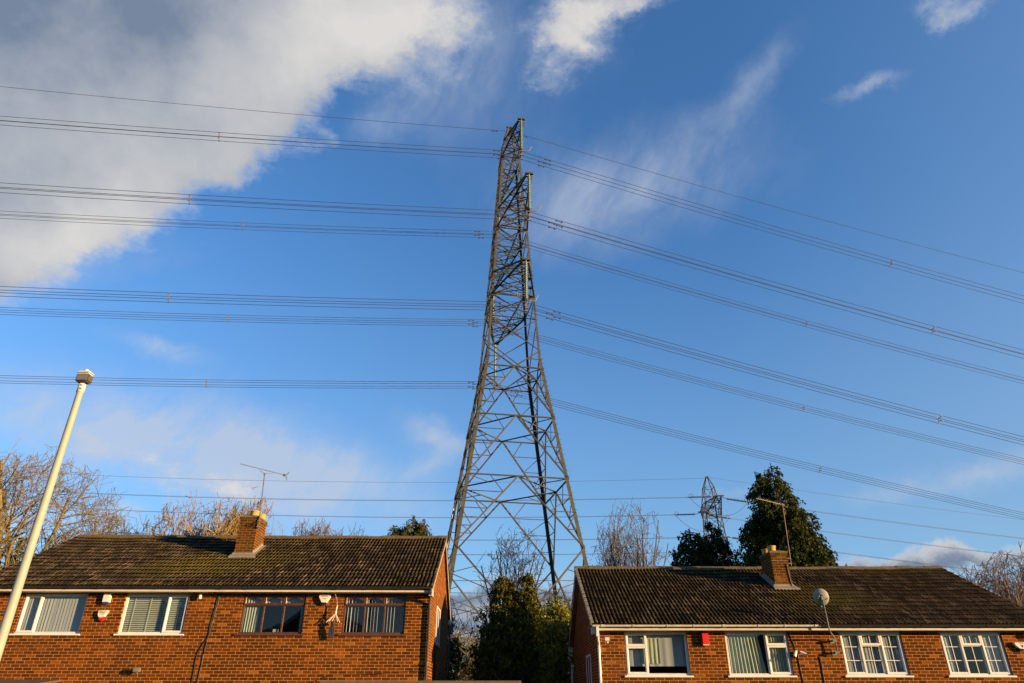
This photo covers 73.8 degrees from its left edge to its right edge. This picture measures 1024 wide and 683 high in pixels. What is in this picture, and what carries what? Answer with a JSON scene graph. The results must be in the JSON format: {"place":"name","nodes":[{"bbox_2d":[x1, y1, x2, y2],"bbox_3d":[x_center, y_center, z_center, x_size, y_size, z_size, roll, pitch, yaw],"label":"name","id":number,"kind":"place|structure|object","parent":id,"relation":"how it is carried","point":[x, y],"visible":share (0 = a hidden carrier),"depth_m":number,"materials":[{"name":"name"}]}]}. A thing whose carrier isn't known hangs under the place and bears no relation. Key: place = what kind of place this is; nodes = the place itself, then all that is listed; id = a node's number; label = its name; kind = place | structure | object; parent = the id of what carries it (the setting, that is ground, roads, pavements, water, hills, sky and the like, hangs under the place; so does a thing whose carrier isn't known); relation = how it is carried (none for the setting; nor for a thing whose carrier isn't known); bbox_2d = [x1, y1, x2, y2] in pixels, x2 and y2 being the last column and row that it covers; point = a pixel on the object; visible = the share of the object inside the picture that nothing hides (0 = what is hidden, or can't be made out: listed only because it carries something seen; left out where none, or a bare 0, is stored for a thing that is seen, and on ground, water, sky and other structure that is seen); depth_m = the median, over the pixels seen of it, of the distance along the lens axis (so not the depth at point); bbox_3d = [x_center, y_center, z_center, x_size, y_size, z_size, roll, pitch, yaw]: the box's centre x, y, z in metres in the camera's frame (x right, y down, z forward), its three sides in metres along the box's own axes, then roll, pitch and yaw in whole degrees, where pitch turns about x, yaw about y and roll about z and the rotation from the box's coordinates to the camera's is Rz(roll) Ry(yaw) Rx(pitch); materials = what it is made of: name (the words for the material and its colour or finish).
{"place":"outdoors","nodes":[
{"label":"outdoors","id":0,"kind":"place"},
{"bbox_2d":[0,0,1023,680],"label":"sky","id":1,"kind":"structure","parent":0,"point":[903,120],"materials":[{"name":"blue"}]},
{"bbox_3d":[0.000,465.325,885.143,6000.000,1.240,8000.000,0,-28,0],"label":"ground","id":2,"kind":"structure","parent":0,"visible":0},
{"bbox_2d":[0,439,146,569],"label":"bare tree","id":3,"kind":"object","parent":2,"relation":"on","point":[8,542],"visible":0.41,"depth_m":33.00,"materials":[{"name":"brown bark"}]},
{"bbox_2d":[35,509,158,553],"bbox_3d":[-20.276,13.795,33.071,6.714,11.316,6.439,0,-28,0],"label":"bare tree","id":4,"kind":"object","parent":2,"relation":"on","point":[130,533],"visible":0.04,"depth_m":34.90,"materials":[{"name":"brown plant"}]},
{"bbox_2d":[147,489,250,534],"bbox_3d":[-15.581,12.773,31.510,6.698,11.676,5.704,21,-34,-34],"label":"bare tree","id":5,"kind":"object","parent":2,"relation":"on","point":[227,527],"visible":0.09,"depth_m":32.67,"materials":[{"name":"orange plant"}]},
{"bbox_2d":[0,510,451,682],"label":"semi detached house","id":6,"kind":"structure","parent":2,"relation":"on","point":[271,623],"depth_m":18.11,"materials":[{"name":"brick"}]},
{"bbox_2d":[9,594,88,634],"bbox_3d":[-12.115,7.191,17.986,1.790,1.030,0.209,1,-28,-1],"label":"window","id":7,"kind":"structure","parent":6,"relation":"in","point":[41,614],"depth_m":18.05,"materials":[{"name":"white plastic"}]},
{"bbox_2d":[98,610,108,620],"bbox_3d":[-10.740,7.192,17.907,0.250,0.265,0.086,1,-28,-1],"label":"alarm box","id":8,"kind":"object","parent":6,"relation":"attached to","point":[102,614],"visible":1,"depth_m":17.89,"materials":[{"name":"white plastic"}]},
{"bbox_2d":[102,593,111,603],"bbox_3d":[-10.734,6.817,18.090,0.170,0.260,0.109,1,-28,-1],"label":"alarm box","id":9,"kind":"object","parent":6,"relation":"attached to","point":[107,597],"visible":1,"depth_m":18.05,"materials":[{"name":"white plastic"}]},
{"bbox_2d":[132,668,140,674],"bbox_3d":[-9.479,8.344,17.268,0.160,0.148,0.202,1,-28,-1],"label":"floodlight","id":10,"kind":"object","parent":6,"relation":"attached to","point":[136,670],"visible":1,"depth_m":17.20,"materials":[{"name":"grey plastic"}]},
{"bbox_2d":[113,594,189,635],"bbox_3d":[-9.440,7.217,18.035,1.800,1.030,0.211,1,-28,-1],"label":"window","id":11,"kind":"structure","parent":6,"relation":"in","point":[125,617],"depth_m":18.08,"materials":[{"name":"white plastic"}]},
{"bbox_2d":[191,592,218,682],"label":"cable","id":12,"kind":"object","parent":6,"relation":"attached to","point":[206,638],"visible":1,"depth_m":17.72,"materials":[{"name":"black plastic"}]},
{"bbox_2d":[197,596,219,682],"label":"cable","id":13,"kind":"object","parent":6,"relation":"attached to","point":[207,640],"visible":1,"depth_m":17.67,"materials":[{"name":"black plastic"}]},
{"bbox_2d":[241,464,288,527],"bbox_3d":[-7.913,4.876,21.448,1.514,1.974,0.280,10,-29,-19],"label":"aerial","id":14,"kind":"object","parent":6,"relation":"attached to","point":[259,520],"visible":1,"depth_m":21.56,"materials":[{"name":"metal"}]},
{"bbox_2d":[234,594,306,635],"bbox_3d":[-6.339,7.257,18.111,1.790,1.030,0.257,1,-28,-1],"label":"window","id":15,"kind":"structure","parent":6,"relation":"in","point":[253,602],"depth_m":18.18,"materials":[{"name":"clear glass"}]},
{"bbox_2d":[319,594,330,604],"bbox_3d":[-4.996,6.879,18.192,0.310,0.275,0.101,1,-28,-1],"label":"alarm box","id":16,"kind":"object","parent":6,"relation":"attached to","point":[324,598],"visible":1,"depth_m":18.17,"materials":[{"name":"white plastic"}]},
{"bbox_2d":[329,594,339,622],"bbox_3d":[-4.679,7.024,18.008,0.370,0.745,0.056,3,-28,-5],"label":"cord loop","id":17,"kind":"object","parent":6,"relation":"hanging from","point":[335,614],"visible":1,"depth_m":17.91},
{"bbox_2d":[328,619,334,638],"bbox_3d":[-4.700,7.438,17.808,0.160,0.583,0.112,1,-28,-1],"label":"knotted cloth","id":18,"kind":"object","parent":17,"relation":"hanging from","point":[331,631],"visible":1,"depth_m":17.76,"materials":[{"name":"grey fabric"}]},
{"bbox_2d":[311,671,422,682],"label":"cable","id":19,"kind":"object","parent":6,"relation":"attached to","point":[365,674],"visible":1,"depth_m":17.41,"materials":[{"name":"black plastic"}]},
{"bbox_2d":[337,594,406,635],"bbox_3d":[-3.665,7.276,18.148,1.780,1.030,0.233,1,-28,-1],"label":"window","id":20,"kind":"structure","parent":6,"relation":"in","point":[364,598],"depth_m":18.23,"materials":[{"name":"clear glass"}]},
{"bbox_2d":[434,637,435,680],"bbox_3d":[-2.240,9.819,19.538,0.064,2.418,0.951,1,-28,-1],"label":"cable","id":21,"kind":"object","parent":6,"relation":"attached to","point":[434,656],"visible":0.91,"depth_m":19.63,"materials":[{"name":"black plastic"}]},
{"bbox_2d":[435,606,440,648],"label":"window","id":22,"kind":"structure","parent":6,"relation":"in","point":[438,615],"depth_m":20.60,"materials":[{"name":"white plastic"}]},
{"bbox_2d":[216,486,282,535],"bbox_3d":[-12.526,12.892,32.188,4.128,12.098,3.779,0,-28,0],"label":"bare tree","id":23,"kind":"object","parent":2,"relation":"on","point":[251,507],"visible":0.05,"depth_m":34.13,"materials":[{"name":"orange plant"}]},
{"bbox_2d":[291,517,342,535],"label":"bare tree","id":24,"kind":"object","parent":2,"relation":"on","point":[304,528],"visible":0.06,"depth_m":35.13,"materials":[{"name":"brown plant"}]},
{"bbox_2d":[335,523,365,535],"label":"bare tree","id":25,"kind":"object","parent":2,"relation":"on","point":[341,534],"visible":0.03,"depth_m":35.32,"materials":[{"name":"brown plant"}]},
{"bbox_2d":[385,515,453,579],"bbox_3d":[-4.735,13.036,30.598,4.109,10.374,4.078,0,-28,0],"label":"conifer","id":26,"kind":"object","parent":2,"relation":"on","point":[420,529],"visible":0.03,"depth_m":32.31,"materials":[{"name":"green plant"}]},
{"bbox_2d":[319,681,520,682],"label":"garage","id":27,"kind":"structure","parent":2,"relation":"on","point":[419,681],"depth_m":16.11,"materials":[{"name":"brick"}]},
{"bbox_2d":[446,613,467,680],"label":"conifer","id":28,"kind":"object","parent":2,"relation":"on","point":[454,651],"visible":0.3,"depth_m":28.09,"materials":[{"name":"green plant"}]},
{"bbox_2d":[446,626,479,680],"bbox_3d":[-1.906,15.288,29.484,3.230,5.629,3.070,0,-28,0],"label":"bare shrub","id":29,"kind":"object","parent":2,"relation":"on","point":[460,674],"visible":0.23,"depth_m":29.79,"materials":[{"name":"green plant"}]},
{"bbox_2d":[447,597,478,680],"bbox_3d":[-3.132,17.490,35.980,3.339,7.673,3.216,0,-28,0],"label":"bare tree","id":30,"kind":"object","parent":2,"relation":"on","point":[463,625],"visible":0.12,"depth_m":37.15,"materials":[{"name":"brown plant"}]},
{"bbox_2d":[462,572,549,682],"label":"conifer","id":31,"kind":"object","parent":2,"relation":"on","point":[503,653],"visible":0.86,"depth_m":26.45,"materials":[{"name":"green plant"}]},
{"bbox_2d":[473,518,550,630],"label":"bare tree","id":32,"kind":"object","parent":2,"relation":"on","point":[515,572],"visible":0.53,"depth_m":41.38,"materials":[{"name":"brown plant"}]},
{"bbox_2d":[447,117,588,641],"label":"electricity pylon","id":33,"kind":"object","parent":2,"relation":"on","point":[461,491],"visible":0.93,"depth_m":59.81,"materials":[{"name":"metal"}]},
{"bbox_2d":[0,375,1022,518],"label":"conductor bundle","id":34,"kind":"object","parent":33,"relation":"attached to","point":[471,382],"visible":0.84,"depth_m":68.65,"materials":[{"name":"metal"}]},
{"bbox_2d":[0,286,1023,444],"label":"conductor bundle","id":35,"kind":"object","parent":33,"relation":"attached to","point":[548,313],"visible":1,"depth_m":54.75,"materials":[{"name":"metal"}]},
{"bbox_2d":[0,183,1023,357],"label":"conductor bundle","id":36,"kind":"object","parent":33,"relation":"attached to","point":[501,215],"visible":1,"depth_m":56.70,"materials":[{"name":"metal"}]},
{"bbox_2d":[0,116,1023,303],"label":"conductor bundle","id":37,"kind":"object","parent":33,"relation":"attached to","point":[218,136],"visible":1,"depth_m":63.49,"materials":[{"name":"metal"}]},
{"bbox_2d":[0,307,1023,464],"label":"conductor bundle","id":38,"kind":"object","parent":33,"relation":"attached to","point":[472,323],"visible":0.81,"depth_m":73.46,"materials":[{"name":"metal"}]},
{"bbox_2d":[0,86,1023,272],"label":"earth wire","id":39,"kind":"object","parent":33,"relation":"attached to","point":[496,131],"visible":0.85,"depth_m":73.86,"materials":[{"name":"metal"}]},
{"bbox_2d":[2,211,1023,383],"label":"conductor bundle","id":40,"kind":"object","parent":33,"relation":"attached to","point":[475,234],"visible":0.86,"depth_m":75.34,"materials":[{"name":"metal"}]},
{"bbox_2d":[527,592,573,682],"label":"variegated shrub","id":41,"kind":"object","parent":2,"relation":"on","point":[557,662],"visible":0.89,"depth_m":25.23,"materials":[{"name":"green plant"}]},
{"bbox_2d":[542,585,571,676],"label":"bare tree","id":42,"kind":"object","parent":2,"relation":"on","point":[559,596],"visible":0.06,"depth_m":43.11,"materials":[{"name":"brown plant"}]},
{"bbox_2d":[590,495,670,565],"bbox_3d":[6.273,14.579,35.384,4.593,13.066,4.623,0,-28,0],"label":"bare tree","id":43,"kind":"object","parent":2,"relation":"on","point":[610,560],"visible":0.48,"depth_m":36.78,"materials":[{"name":"brown plant"}]},
{"bbox_2d":[668,521,739,566],"bbox_3d":[9.258,13.664,31.209,5.672,10.825,5.887,13,-30,-23],"label":"conifer","id":44,"kind":"object","parent":2,"relation":"on","point":[705,552],"visible":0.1,"depth_m":32.75,"materials":[{"name":"green plant"}]},
{"bbox_2d":[675,476,748,556],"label":"electricity pylon","id":45,"kind":"object","parent":2,"relation":"on","point":[712,507],"visible":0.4,"depth_m":83.10,"materials":[{"name":"metal"}]},
{"bbox_2d":[454,580,566,580],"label":"power line","id":46,"kind":"object","parent":45,"relation":"attached to","point":[495,580],"visible":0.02,"depth_m":77.72,"materials":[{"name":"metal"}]},
{"bbox_2d":[12,527,1009,574],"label":"power line","id":47,"kind":"object","parent":45,"relation":"attached to","point":[632,538],"visible":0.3,"depth_m":79.78,"materials":[{"name":"metal"}]},
{"bbox_2d":[15,540,1016,590],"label":"power line","id":48,"kind":"object","parent":45,"relation":"attached to","point":[507,554],"visible":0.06,"depth_m":86.59,"materials":[{"name":"metal"}]},
{"bbox_2d":[13,471,1021,519],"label":"power line","id":49,"kind":"object","parent":45,"relation":"attached to","point":[546,481],"visible":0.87,"depth_m":87.67,"materials":[{"name":"metal"}]},
{"bbox_2d":[16,489,1019,538],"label":"power line","id":50,"kind":"object","parent":45,"relation":"attached to","point":[551,499],"visible":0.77,"depth_m":82.52,"materials":[{"name":"metal"}]},
{"bbox_2d":[24,505,1021,556],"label":"power line","id":51,"kind":"object","parent":45,"relation":"attached to","point":[570,516],"visible":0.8,"depth_m":89.88,"materials":[{"name":"metal"}]},
{"bbox_2d":[731,463,846,566],"bbox_3d":[13.031,11.979,29.840,7.014,13.783,7.023,0,-28,0],"label":"conifer","id":52,"kind":"object","parent":2,"relation":"on","point":[764,525],"visible":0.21,"depth_m":31.04,"materials":[{"name":"green plant"}]},
{"bbox_2d":[568,545,1023,682],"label":"semi detached house","id":53,"kind":"structure","parent":2,"relation":"on","point":[914,624],"depth_m":17.88,"materials":[{"name":"brick"}]},
{"bbox_2d":[586,654,591,682],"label":"window","id":54,"kind":"structure","parent":53,"relation":"in","point":[588,658],"depth_m":19.36,"materials":[{"name":"grey glass"}]},
{"bbox_2d":[624,632,693,676],"bbox_3d":[3.735,8.079,17.623,1.750,1.070,0.221,0,-28,0],"label":"window","id":55,"kind":"structure","parent":53,"relation":"in","point":[646,649],"depth_m":17.71,"materials":[{"name":"white plastic"}]},
{"bbox_2d":[701,633,708,644],"bbox_3d":[5.005,7.707,17.681,0.170,0.298,0.119,0,-28,0],"label":"alarm box","id":56,"kind":"object","parent":53,"relation":"attached to","point":[705,638],"visible":1,"depth_m":17.63,"materials":[{"name":"red paint"}]},
{"bbox_2d":[724,632,796,676],"bbox_3d":[6.355,8.105,17.673,1.750,1.070,0.335,0,-28,0],"label":"window","id":57,"kind":"structure","parent":53,"relation":"in","point":[747,656],"depth_m":17.68,"materials":[{"name":"white plastic"}]},
{"bbox_2d":[755,497,791,584],"bbox_3d":[8.229,6.153,20.925,1.111,2.684,0.262,7,-28,-14],"label":"aerial","id":58,"kind":"object","parent":53,"relation":"attached to","point":[782,504],"visible":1,"depth_m":21.06,"materials":[{"name":"metal"}]},
{"bbox_2d":[789,635,803,682],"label":"cable","id":59,"kind":"object","parent":53,"relation":"attached to","point":[798,659],"visible":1,"depth_m":17.49,"materials":[{"name":"black plastic"}]},
{"bbox_2d":[793,650,806,657],"bbox_3d":[7.342,8.012,17.475,0.406,0.202,0.211,5,-28,-9],"label":"security camera","id":60,"kind":"object","parent":53,"relation":"attached to","point":[796,652],"visible":1,"depth_m":17.45,"materials":[{"name":"white plastic"}]},
{"bbox_2d":[813,589,839,654],"bbox_3d":[8.137,7.268,17.701,0.382,1.580,0.631,-10,-29,18],"label":"satellite dish","id":61,"kind":"object","parent":53,"relation":"attached to","point":[821,597],"visible":1,"depth_m":17.78,"materials":[{"name":"grey metal"}]},
{"bbox_2d":[838,632,913,676],"bbox_3d":[9.320,8.076,17.617,1.740,1.070,0.208,0,-28,0],"label":"window","id":62,"kind":"structure","parent":53,"relation":"in","point":[865,666],"depth_m":17.67,"materials":[{"name":"white plastic"}]},
{"bbox_2d":[939,632,1016,676],"bbox_3d":[11.935,8.075,17.615,1.730,1.070,0.203,0,-28,0],"label":"window","id":63,"kind":"structure","parent":53,"relation":"in","point":[995,660],"depth_m":17.67,"materials":[{"name":"white plastic"}]},
{"bbox_2d":[1012,642,1023,650],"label":"alarm box","id":64,"kind":"object","parent":53,"relation":"attached to","point":[1019,646],"visible":1,"depth_m":17.59,"materials":[{"name":"white plastic"}]},
{"bbox_2d":[950,557,1023,607],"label":"bare tree","id":65,"kind":"object","parent":2,"relation":"on","point":[1008,589],"visible":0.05,"depth_m":28.02,"materials":[{"name":"brown plant"}]},
{"bbox_2d":[974,541,1023,605],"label":"bare tree","id":66,"kind":"object","parent":2,"relation":"on","point":[1020,566],"visible":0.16,"depth_m":30.11,"materials":[{"name":"brown plant"}]},
{"bbox_2d":[1008,552,1023,603],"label":"bare tree","id":67,"kind":"object","parent":2,"relation":"on","point":[1021,574],"visible":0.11,"depth_m":32.68,"materials":[{"name":"brown plant"}]},
{"bbox_3d":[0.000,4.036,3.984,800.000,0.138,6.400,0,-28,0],"label":"road","id":68,"kind":"structure","parent":0,"visible":0},
{"bbox_2d":[0,369,93,659],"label":"street lamp","id":69,"kind":"object","parent":68,"relation":"on","point":[84,378],"visible":1,"depth_m":7.93,"materials":[{"name":"white metal"}]}
]}

